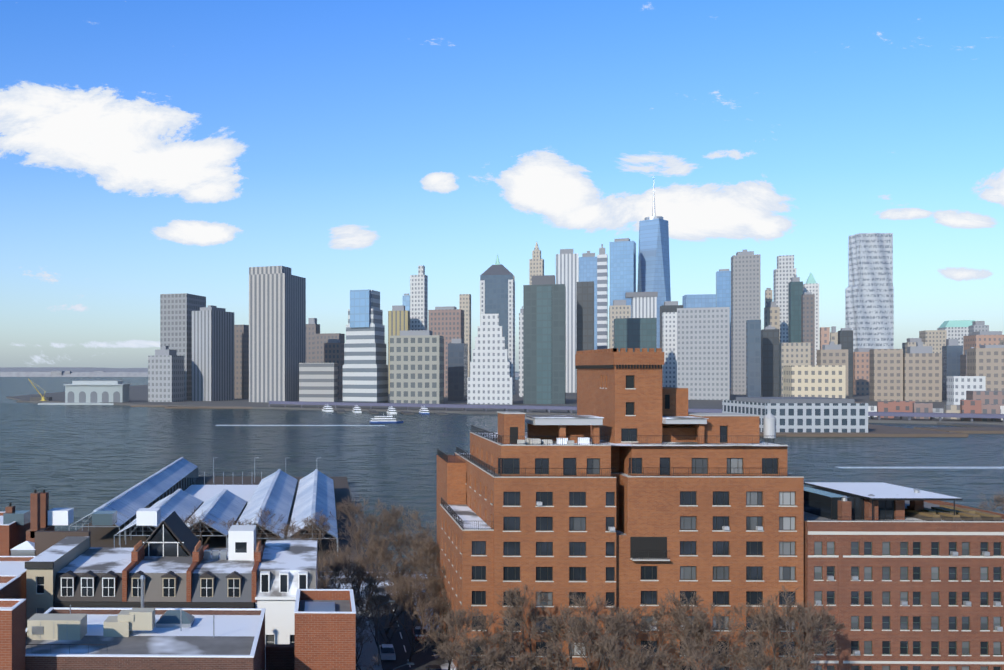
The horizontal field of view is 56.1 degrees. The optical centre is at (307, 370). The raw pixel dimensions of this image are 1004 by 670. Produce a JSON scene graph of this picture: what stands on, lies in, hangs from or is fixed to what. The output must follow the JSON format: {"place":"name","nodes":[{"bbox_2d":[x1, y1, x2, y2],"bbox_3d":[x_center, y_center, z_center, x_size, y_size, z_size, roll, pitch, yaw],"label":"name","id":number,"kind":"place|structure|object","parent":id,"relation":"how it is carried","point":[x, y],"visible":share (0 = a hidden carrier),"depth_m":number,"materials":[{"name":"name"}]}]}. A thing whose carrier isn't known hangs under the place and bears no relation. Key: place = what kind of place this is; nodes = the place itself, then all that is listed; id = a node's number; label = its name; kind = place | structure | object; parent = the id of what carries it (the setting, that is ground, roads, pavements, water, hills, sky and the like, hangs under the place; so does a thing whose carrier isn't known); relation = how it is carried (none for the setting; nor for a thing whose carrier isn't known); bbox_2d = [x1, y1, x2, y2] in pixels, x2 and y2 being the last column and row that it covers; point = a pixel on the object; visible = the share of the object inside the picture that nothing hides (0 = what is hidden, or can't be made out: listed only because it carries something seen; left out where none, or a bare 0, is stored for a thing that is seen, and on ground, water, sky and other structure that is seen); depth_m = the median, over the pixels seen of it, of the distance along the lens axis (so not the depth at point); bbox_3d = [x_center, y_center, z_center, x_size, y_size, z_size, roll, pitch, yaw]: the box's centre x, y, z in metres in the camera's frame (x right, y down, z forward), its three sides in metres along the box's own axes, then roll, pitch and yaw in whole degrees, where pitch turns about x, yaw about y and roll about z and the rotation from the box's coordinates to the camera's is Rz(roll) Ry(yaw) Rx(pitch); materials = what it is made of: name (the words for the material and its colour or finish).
{"place":"outdoors","nodes":[
{"label":"outdoors","id":0,"kind":"place"},
{"bbox_2d":[0,367,518,376],"bbox_3d":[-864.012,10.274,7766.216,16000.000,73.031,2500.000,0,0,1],"label":"shoreline","id":1,"kind":"structure","parent":0,"point":[64,372],"depth_m":6569.60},
{"bbox_2d":[355,595,436,669],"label":"street","id":2,"kind":"structure","parent":0,"point":[400,643],"depth_m":121.25,"materials":[{"name":"asphalt"}]},
{"bbox_2d":[0,372,1003,571],"bbox_3d":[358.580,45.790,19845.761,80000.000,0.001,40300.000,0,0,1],"label":"river water","id":3,"kind":"structure","parent":0,"point":[83,460],"depth_m":514.07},
{"bbox_2d":[69,457,364,571],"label":"pier sheds","id":4,"kind":"object","parent":3,"relation":"on","point":[180,487],"visible":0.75,"depth_m":253.14,"materials":[{"name":"grey"}]},
{"bbox_2d":[0,0,1003,371],"label":"sky","id":5,"kind":"structure","parent":0,"point":[149,149],"materials":[{"name":"blue"}]},
{"bbox_2d":[6,380,1003,424],"bbox_3d":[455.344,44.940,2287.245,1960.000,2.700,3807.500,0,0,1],"label":"far shoreline","id":6,"kind":"structure","parent":0,"point":[138,394],"depth_m":1164.94,"materials":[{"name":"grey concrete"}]},
{"bbox_2d":[38,381,130,404],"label":"ferry terminal","id":7,"kind":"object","parent":6,"relation":"on","point":[87,392],"depth_m":1238.54,"materials":[{"name":"grey"}]},
{"bbox_2d":[148,346,183,401],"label":"office building","id":8,"kind":"structure","parent":6,"relation":"on","point":[165,373],"depth_m":1260.85,"materials":[{"name":"grey"}]},
{"bbox_2d":[160,293,205,399],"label":"skyscraper","id":9,"kind":"structure","parent":6,"relation":"on","point":[176,310],"depth_m":1340.03,"materials":[{"name":"grey"}]},
{"bbox_2d":[192,305,233,400],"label":"skyscraper","id":10,"kind":"structure","parent":6,"relation":"on","point":[212,353],"depth_m":1305.27,"materials":[{"name":"grey"}]},
{"bbox_2d":[234,325,248,398],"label":"skyscraper","id":11,"kind":"structure","parent":6,"relation":"on","point":[241,361],"depth_m":1404.83,"materials":[{"name":"grey"}]},
{"bbox_2d":[249,266,305,401],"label":"skyscraper","id":12,"kind":"structure","parent":6,"relation":"on","point":[277,325],"depth_m":1244.02,"materials":[{"name":"grey concrete"}]},
{"bbox_2d":[306,318,319,362],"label":"building","id":13,"kind":"structure","parent":6,"relation":"on","point":[312,327],"depth_m":1502.95,"materials":[{"name":"grey"}]},
{"bbox_2d":[299,363,337,401],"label":"building","id":14,"kind":"structure","parent":6,"relation":"on","point":[318,382],"depth_m":1203.30,"materials":[{"name":"grey concrete"}]},
{"bbox_2d":[314,333,344,362],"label":"office building","id":15,"kind":"structure","parent":6,"relation":"on","point":[320,340],"depth_m":1459.53,"materials":[{"name":"grey"}]},
{"bbox_2d":[324,339,343,398],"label":"building","id":16,"kind":"structure","parent":6,"relation":"on","point":[333,350],"depth_m":1382.45,"materials":[{"name":"grey"}]},
{"bbox_2d":[343,289,387,402],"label":"skyscraper","id":17,"kind":"structure","parent":6,"relation":"on","point":[365,373],"depth_m":1199.20,"materials":[{"name":"grey"}]},
{"bbox_2d":[388,305,409,393],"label":"skyscraper","id":18,"kind":"structure","parent":6,"relation":"on","point":[398,318],"depth_m":1703.52,"materials":[{"name":"grey"}]},
{"bbox_2d":[390,330,443,403],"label":"office building","id":19,"kind":"structure","parent":6,"relation":"on","point":[417,366],"depth_m":1185.10,"materials":[{"name":"grey"}]},
{"bbox_2d":[410,265,427,329],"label":"skyscraper","id":20,"kind":"structure","parent":6,"relation":"on","point":[419,301],"depth_m":1751.25,"materials":[{"name":"grey"}]},
{"bbox_2d":[428,306,463,396],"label":"skyscraper","id":21,"kind":"structure","parent":6,"relation":"on","point":[447,322],"depth_m":1502.78,"materials":[{"name":"grey"}]},
{"bbox_2d":[448,339,467,400],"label":"skyscraper","id":22,"kind":"structure","parent":6,"relation":"on","point":[457,367],"depth_m":1300.01,"materials":[{"name":"grey"}]},
{"bbox_2d":[459,294,470,376],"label":"skyscraper","id":23,"kind":"structure","parent":6,"relation":"on","point":[465,302],"depth_m":1795.49,"materials":[{"name":"grey"}]},
{"bbox_2d":[467,314,511,404],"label":"skyscraper","id":24,"kind":"structure","parent":6,"relation":"on","point":[489,380],"depth_m":1173.63,"materials":[{"name":"grey"}]},
{"bbox_2d":[480,254,514,394],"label":"skyscraper","id":25,"kind":"structure","parent":6,"relation":"on","point":[497,287],"depth_m":1650.21,"materials":[{"name":"grey"}]},
{"bbox_2d":[529,242,543,284],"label":"skyscraper","id":26,"kind":"structure","parent":6,"relation":"on","point":[536,264],"depth_m":1897.74,"materials":[{"name":"grey"}]},
{"bbox_2d":[523,275,565,403],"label":"skyscraper","id":27,"kind":"structure","parent":6,"relation":"on","point":[544,339],"depth_m":1180.70,"materials":[{"name":"teal"}]},
{"bbox_2d":[556,249,578,392],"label":"skyscraper","id":28,"kind":"structure","parent":6,"relation":"on","point":[567,267],"depth_m":1792.90,"materials":[{"name":"grey"}]},
{"bbox_2d":[131,405,1003,426],"bbox_3d":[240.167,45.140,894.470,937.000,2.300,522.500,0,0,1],"label":"manhattan piers","id":29,"kind":"structure","parent":6,"relation":"on","point":[444,413],"depth_m":969.54,"materials":[{"name":"brown"}]},
{"bbox_2d":[577,281,593,350],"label":"skyscraper","id":30,"kind":"structure","parent":6,"relation":"on","point":[585,315],"depth_m":1215.59,"materials":[{"name":"grey"}]},
{"bbox_2d":[579,251,596,349],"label":"skyscraper","id":31,"kind":"structure","parent":6,"relation":"on","point":[588,266],"depth_m":2290.88,"materials":[{"name":"grey"}]},
{"bbox_2d":[597,244,607,348],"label":"skyscraper","id":32,"kind":"structure","parent":6,"relation":"on","point":[602,299],"depth_m":1343.88,"materials":[{"name":"grey"}]},
{"bbox_2d":[609,300,630,348],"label":"skyscraper","id":33,"kind":"structure","parent":6,"relation":"on","point":[619,309],"depth_m":1596.82,"materials":[{"name":"grey"}]},
{"bbox_2d":[610,238,635,305],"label":"skyscraper","id":34,"kind":"structure","parent":6,"relation":"on","point":[622,266],"depth_m":2248.04,"materials":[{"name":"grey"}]},
{"bbox_2d":[614,318,656,351],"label":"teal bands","id":35,"kind":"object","parent":6,"relation":"on","point":[634,333],"depth_m":1447.75,"materials":[{"name":"grey"}]},
{"bbox_2d":[268,401,1003,421],"bbox_3d":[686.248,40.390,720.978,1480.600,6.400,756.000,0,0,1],"label":"fdr viaduct","id":36,"kind":"object","parent":6,"relation":"on","point":[962,416],"depth_m":948.56,"materials":[{"name":"concrete"}]},
{"bbox_2d":[625,292,657,317],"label":"skyscraper","id":37,"kind":"structure","parent":6,"relation":"on","point":[643,304],"depth_m":1893.03,"materials":[{"name":"grey"}]},
{"bbox_2d":[637,181,670,347],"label":"skyscraper","id":38,"kind":"structure","parent":6,"relation":"on","point":[653,266],"depth_m":2293.56,"materials":[{"name":"blue"}]},
{"bbox_2d":[662,312,676,387],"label":"skyscraper","id":39,"kind":"structure","parent":6,"relation":"on","point":[669,346],"depth_m":1592.35,"materials":[{"name":"grey"}]},
{"bbox_2d":[682,294,715,307],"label":"office building","id":40,"kind":"structure","parent":6,"relation":"on","point":[700,301],"depth_m":2089.04,"materials":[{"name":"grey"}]},
{"bbox_2d":[677,307,729,399],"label":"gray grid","id":41,"kind":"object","parent":6,"relation":"on","point":[703,353],"depth_m":1351.03,"materials":[{"name":"grey"}]},
{"bbox_2d":[716,269,730,388],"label":"skyscraper","id":42,"kind":"structure","parent":6,"relation":"on","point":[723,287],"depth_m":2187.45,"materials":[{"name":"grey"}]},
{"bbox_2d":[731,249,760,394],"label":"skyscraper","id":43,"kind":"structure","parent":6,"relation":"on","point":[745,285],"depth_m":1644.43,"materials":[{"name":"grey"}]},
{"bbox_2d":[746,320,760,396],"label":"skyscraper","id":44,"kind":"structure","parent":6,"relation":"on","point":[753,358],"depth_m":1241.17,"materials":[{"name":"grey"}]},
{"bbox_2d":[761,325,778,396],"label":"building","id":45,"kind":"structure","parent":6,"relation":"on","point":[769,361],"depth_m":1291.01,"materials":[{"name":"grey"}]},
{"bbox_2d":[764,302,779,342],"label":"beige block","id":46,"kind":"structure","parent":6,"relation":"on","point":[771,314],"depth_m":1687.00,"materials":[{"name":"grey"}]},
{"bbox_2d":[773,255,795,342],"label":"skyscraper","id":47,"kind":"structure","parent":6,"relation":"on","point":[784,272],"depth_m":1889.14,"materials":[{"name":"grey"}]},
{"bbox_2d":[779,342,810,396],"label":"office building","id":48,"kind":"structure","parent":6,"relation":"on","point":[794,353],"depth_m":1292.49,"materials":[{"name":"grey"}]},
{"bbox_2d":[788,275,802,342],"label":"skyscraper","id":49,"kind":"structure","parent":6,"relation":"on","point":[795,288],"depth_m":1686.33,"materials":[{"name":"grey"}]},
{"bbox_2d":[801,291,814,364],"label":"skyscraper","id":50,"kind":"structure","parent":6,"relation":"on","point":[807,316],"depth_m":1586.44,"materials":[{"name":"grey"}]},
{"bbox_2d":[803,272,818,364],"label":"skyscraper","id":51,"kind":"structure","parent":6,"relation":"on","point":[811,285],"depth_m":1981.48,"materials":[{"name":"grey"}]},
{"bbox_2d":[783,365,845,398],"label":"cream block","id":52,"kind":"structure","parent":6,"relation":"on","point":[827,381],"depth_m":1144.76,"materials":[{"name":"beige"}]},
{"bbox_2d":[817,341,847,398],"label":"office building","id":53,"kind":"structure","parent":6,"relation":"on","point":[831,353],"depth_m":1241.31,"materials":[{"name":"grey"}]},
{"bbox_2d":[838,328,852,396],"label":"skyscraper","id":54,"kind":"structure","parent":6,"relation":"on","point":[845,338],"depth_m":1484.75,"materials":[{"name":"grey"}]},
{"bbox_2d":[722,397,1003,436],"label":"pier building","id":55,"kind":"structure","parent":6,"relation":"on","point":[815,417],"depth_m":642.69,"materials":[{"name":"white"}]},
{"bbox_2d":[853,348,873,394],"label":"building","id":56,"kind":"structure","parent":6,"relation":"on","point":[860,371],"depth_m":1636.66,"materials":[{"name":"orange"}]},
{"bbox_2d":[845,233,893,351],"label":"skyscraper","id":57,"kind":"structure","parent":6,"relation":"on","point":[869,305],"depth_m":1680.36,"materials":[{"name":"grey"}]},
{"bbox_2d":[869,349,902,400],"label":"apartment building","id":58,"kind":"structure","parent":6,"relation":"on","point":[885,374],"depth_m":1291.57,"materials":[{"name":"grey"}]},
{"bbox_2d":[903,342,941,401],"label":"apartment building","id":59,"kind":"structure","parent":6,"relation":"on","point":[922,373],"depth_m":1272.79,"materials":[{"name":"grey"}]},
{"bbox_2d":[919,330,946,352],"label":"building","id":60,"kind":"structure","parent":6,"relation":"on","point":[935,340],"depth_m":1880.59,"materials":[{"name":"grey"}]},
{"bbox_2d":[942,339,962,399],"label":"high-rise building","id":61,"kind":"structure","parent":6,"relation":"on","point":[952,351],"depth_m":1338.00,"materials":[{"name":"grey"}]},
{"bbox_2d":[937,320,974,345],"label":"municipal building","id":62,"kind":"structure","parent":6,"relation":"on","point":[957,329],"depth_m":1985.83,"materials":[{"name":"grey"}]},
{"bbox_2d":[947,376,985,404],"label":"white office","id":63,"kind":"structure","parent":6,"relation":"on","point":[958,387],"depth_m":1091.12,"materials":[{"name":"grey"}]},
{"bbox_2d":[963,331,1003,354],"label":"building","id":64,"kind":"structure","parent":6,"relation":"on","point":[976,339],"depth_m":1691.43,"materials":[{"name":"grey"}]},
{"bbox_2d":[966,391,1003,405],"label":"building","id":65,"kind":"structure","parent":6,"relation":"on","point":[990,397],"depth_m":802.46,"materials":[{"name":"pink"}]},
{"bbox_2d":[967,345,1003,390],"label":"apartment building","id":66,"kind":"structure","parent":6,"relation":"on","point":[987,361],"depth_m":1152.88,"materials":[{"name":"grey"}]},
{"bbox_2d":[317,572,870,669],"bbox_3d":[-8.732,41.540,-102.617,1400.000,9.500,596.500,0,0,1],"label":"brooklyn ground","id":67,"kind":"structure","parent":0,"point":[444,664],"depth_m":152.22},
{"bbox_2d":[25,511,316,669],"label":"townhouse row","id":68,"kind":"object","parent":67,"relation":"on","point":[242,570],"visible":0.56,"depth_m":98.24,"materials":[{"name":"grey"}]},
{"bbox_2d":[0,489,355,669],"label":"buildings","id":69,"kind":"structure","parent":67,"relation":"on","point":[74,638],"depth_m":79.78,"materials":[{"name":"brown brick"}]},
{"bbox_2d":[264,509,335,578],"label":"tree","id":70,"kind":"object","parent":67,"relation":"on","point":[325,528],"visible":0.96,"depth_m":165.78,"materials":[{"name":"brown plant"}]},
{"bbox_2d":[317,540,365,588],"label":"tree","id":71,"kind":"object","parent":67,"relation":"on","point":[324,565],"visible":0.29,"depth_m":135.83,"materials":[{"name":"brown plant"}]},
{"bbox_2d":[317,550,389,599],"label":"tree","id":72,"kind":"object","parent":67,"relation":"on","point":[362,573],"visible":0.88,"depth_m":122.72,"materials":[{"name":"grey plant"}]},
{"bbox_2d":[327,493,398,589],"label":"tree","id":73,"kind":"object","parent":67,"relation":"on","point":[354,508],"visible":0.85,"depth_m":149.04,"materials":[{"name":"brown plant"}]},
{"bbox_2d":[356,606,398,669],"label":"tree","id":74,"kind":"object","parent":67,"relation":"on","point":[360,639],"visible":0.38,"depth_m":110.83,"materials":[{"name":"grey plant"}]},
{"bbox_2d":[337,517,426,610],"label":"tree","id":75,"kind":"object","parent":67,"relation":"on","point":[382,541],"visible":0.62,"depth_m":140.79,"materials":[{"name":"brown plant"}]},
{"bbox_2d":[348,503,417,582],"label":"tree","id":76,"kind":"object","parent":67,"relation":"on","point":[393,514],"visible":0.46,"depth_m":155.21,"materials":[{"name":"brown plant"}]},
{"bbox_2d":[353,582,427,652],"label":"tree","id":77,"kind":"object","parent":67,"relation":"on","point":[381,600],"visible":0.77,"depth_m":116.34,"materials":[{"name":"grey plant"}]},
{"bbox_2d":[354,527,435,608],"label":"tree","id":78,"kind":"object","parent":67,"relation":"on","point":[383,544],"visible":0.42,"depth_m":141.94,"materials":[{"name":"brown plant"}]},
{"bbox_2d":[377,551,433,633],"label":"tree","id":79,"kind":"object","parent":67,"relation":"on","point":[395,579],"visible":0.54,"depth_m":127.10,"materials":[{"name":"brown plant"}]},
{"bbox_2d":[368,573,450,662],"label":"tree","id":80,"kind":"object","parent":67,"relation":"on","point":[421,604],"visible":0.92,"depth_m":115.98,"materials":[{"name":"brown plant"}]},
{"bbox_2d":[380,548,438,621],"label":"tree","id":81,"kind":"object","parent":67,"relation":"on","point":[404,571],"visible":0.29,"depth_m":134.00,"materials":[{"name":"brown plant"}]},
{"bbox_2d":[402,520,439,613],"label":"tree","id":82,"kind":"object","parent":67,"relation":"on","point":[426,545],"visible":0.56,"depth_m":135.64,"materials":[{"name":"brown plant"}]},
{"bbox_2d":[415,562,447,642],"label":"tree","id":83,"kind":"object","parent":67,"relation":"on","point":[434,582],"visible":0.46,"depth_m":123.22,"materials":[{"name":"brown plant"}]},
{"bbox_2d":[422,605,484,669],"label":"tree","id":84,"kind":"object","parent":67,"relation":"on","point":[462,619],"visible":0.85,"depth_m":96.15,"materials":[{"name":"brown plant"}]},
{"bbox_2d":[432,629,505,669],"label":"tree","id":85,"kind":"object","parent":67,"relation":"on","point":[469,647],"visible":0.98,"depth_m":88.64,"materials":[{"name":"brown plant"}]},
{"bbox_2d":[431,610,528,669],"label":"tree","id":86,"kind":"object","parent":67,"relation":"on","point":[505,635],"visible":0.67,"depth_m":96.94,"materials":[{"name":"brown plant"}]},
{"bbox_2d":[477,620,542,669],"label":"tree","id":87,"kind":"object","parent":67,"relation":"on","point":[510,630],"visible":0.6,"depth_m":94.67,"materials":[{"name":"brown plant"}]},
{"bbox_2d":[479,633,542,669],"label":"tree","id":88,"kind":"object","parent":67,"relation":"on","point":[524,665],"visible":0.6,"depth_m":90.28,"materials":[{"name":"brown plant"}]},
{"bbox_2d":[495,585,551,669],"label":"tree","id":89,"kind":"object","parent":67,"relation":"on","point":[522,602],"visible":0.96,"depth_m":100.74,"materials":[{"name":"brown plant"}]},
{"bbox_2d":[488,645,564,669],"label":"tree","id":90,"kind":"object","parent":67,"relation":"on","point":[549,658],"visible":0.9,"depth_m":90.27,"materials":[{"name":"brown plant"}]},
{"bbox_2d":[533,604,598,667],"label":"tree","id":91,"kind":"object","parent":67,"relation":"on","point":[557,625],"visible":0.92,"depth_m":95.56,"materials":[{"name":"brown plant"}]},
{"bbox_2d":[542,631,649,669],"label":"tree","id":92,"kind":"object","parent":67,"relation":"on","point":[595,650],"visible":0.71,"depth_m":90.49,"materials":[{"name":"brown plant"}]},
{"bbox_2d":[561,604,636,669],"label":"tree","id":93,"kind":"object","parent":67,"relation":"on","point":[600,618],"visible":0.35,"depth_m":99.71,"materials":[{"name":"brown plant"}]},
{"bbox_2d":[560,589,638,669],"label":"tree","id":94,"kind":"object","parent":67,"relation":"on","point":[622,628],"visible":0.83,"depth_m":94.77,"materials":[{"name":"brown plant"}]},
{"bbox_2d":[437,348,803,669],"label":"brick apartment tower","id":95,"kind":"structure","parent":67,"relation":"on","point":[633,482],"depth_m":106.98,"materials":[{"name":"brown brick"}]},
{"bbox_2d":[592,632,662,669],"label":"tree","id":96,"kind":"object","parent":67,"relation":"on","point":[643,661],"visible":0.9,"depth_m":88.55,"materials":[{"name":"brown plant"}]},
{"bbox_2d":[603,603,677,654],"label":"tree","id":97,"kind":"object","parent":67,"relation":"on","point":[644,625],"visible":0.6,"depth_m":99.73,"materials":[{"name":"brown plant"}]},
{"bbox_2d":[655,588,716,668],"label":"tree","id":98,"kind":"object","parent":67,"relation":"on","point":[679,614],"visible":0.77,"depth_m":99.64,"materials":[{"name":"brown plant"}]},
{"bbox_2d":[664,627,720,669],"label":"tree","id":99,"kind":"object","parent":67,"relation":"on","point":[706,636],"visible":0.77,"depth_m":94.35,"materials":[{"name":"brown plant"}]},
{"bbox_2d":[654,639,736,669],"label":"tree","id":100,"kind":"object","parent":67,"relation":"on","point":[700,655],"visible":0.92,"depth_m":88.86,"materials":[{"name":"brown plant"}]},
{"bbox_2d":[661,602,760,669],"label":"tree","id":101,"kind":"object","parent":67,"relation":"on","point":[704,626],"visible":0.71,"depth_m":95.42,"materials":[{"name":"brown plant"}]},
{"bbox_2d":[724,602,792,669],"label":"tree","id":102,"kind":"object","parent":67,"relation":"on","point":[758,633],"visible":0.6,"depth_m":98.61,"materials":[{"name":"brown plant"}]},
{"bbox_2d":[719,645,802,669],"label":"tree","id":103,"kind":"object","parent":67,"relation":"on","point":[728,656],"visible":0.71,"depth_m":89.11,"materials":[{"name":"brown plant"}]},
{"bbox_2d":[735,637,816,669],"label":"tree","id":104,"kind":"object","parent":67,"relation":"on","point":[805,663],"visible":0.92,"depth_m":88.80,"materials":[{"name":"brown plant"}]},
{"bbox_2d":[744,585,840,669],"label":"tree","id":105,"kind":"object","parent":67,"relation":"on","point":[817,647],"visible":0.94,"depth_m":95.29,"materials":[{"name":"brown plant"}]},
{"bbox_2d":[757,599,844,668],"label":"tree","id":106,"kind":"object","parent":67,"relation":"on","point":[825,616],"visible":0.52,"depth_m":100.19,"materials":[{"name":"brown plant"}]},
{"bbox_2d":[804,482,1003,669],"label":"brick building","id":107,"kind":"structure","parent":67,"relation":"on","point":[925,591],"depth_m":106.39,"materials":[{"name":"brown"}]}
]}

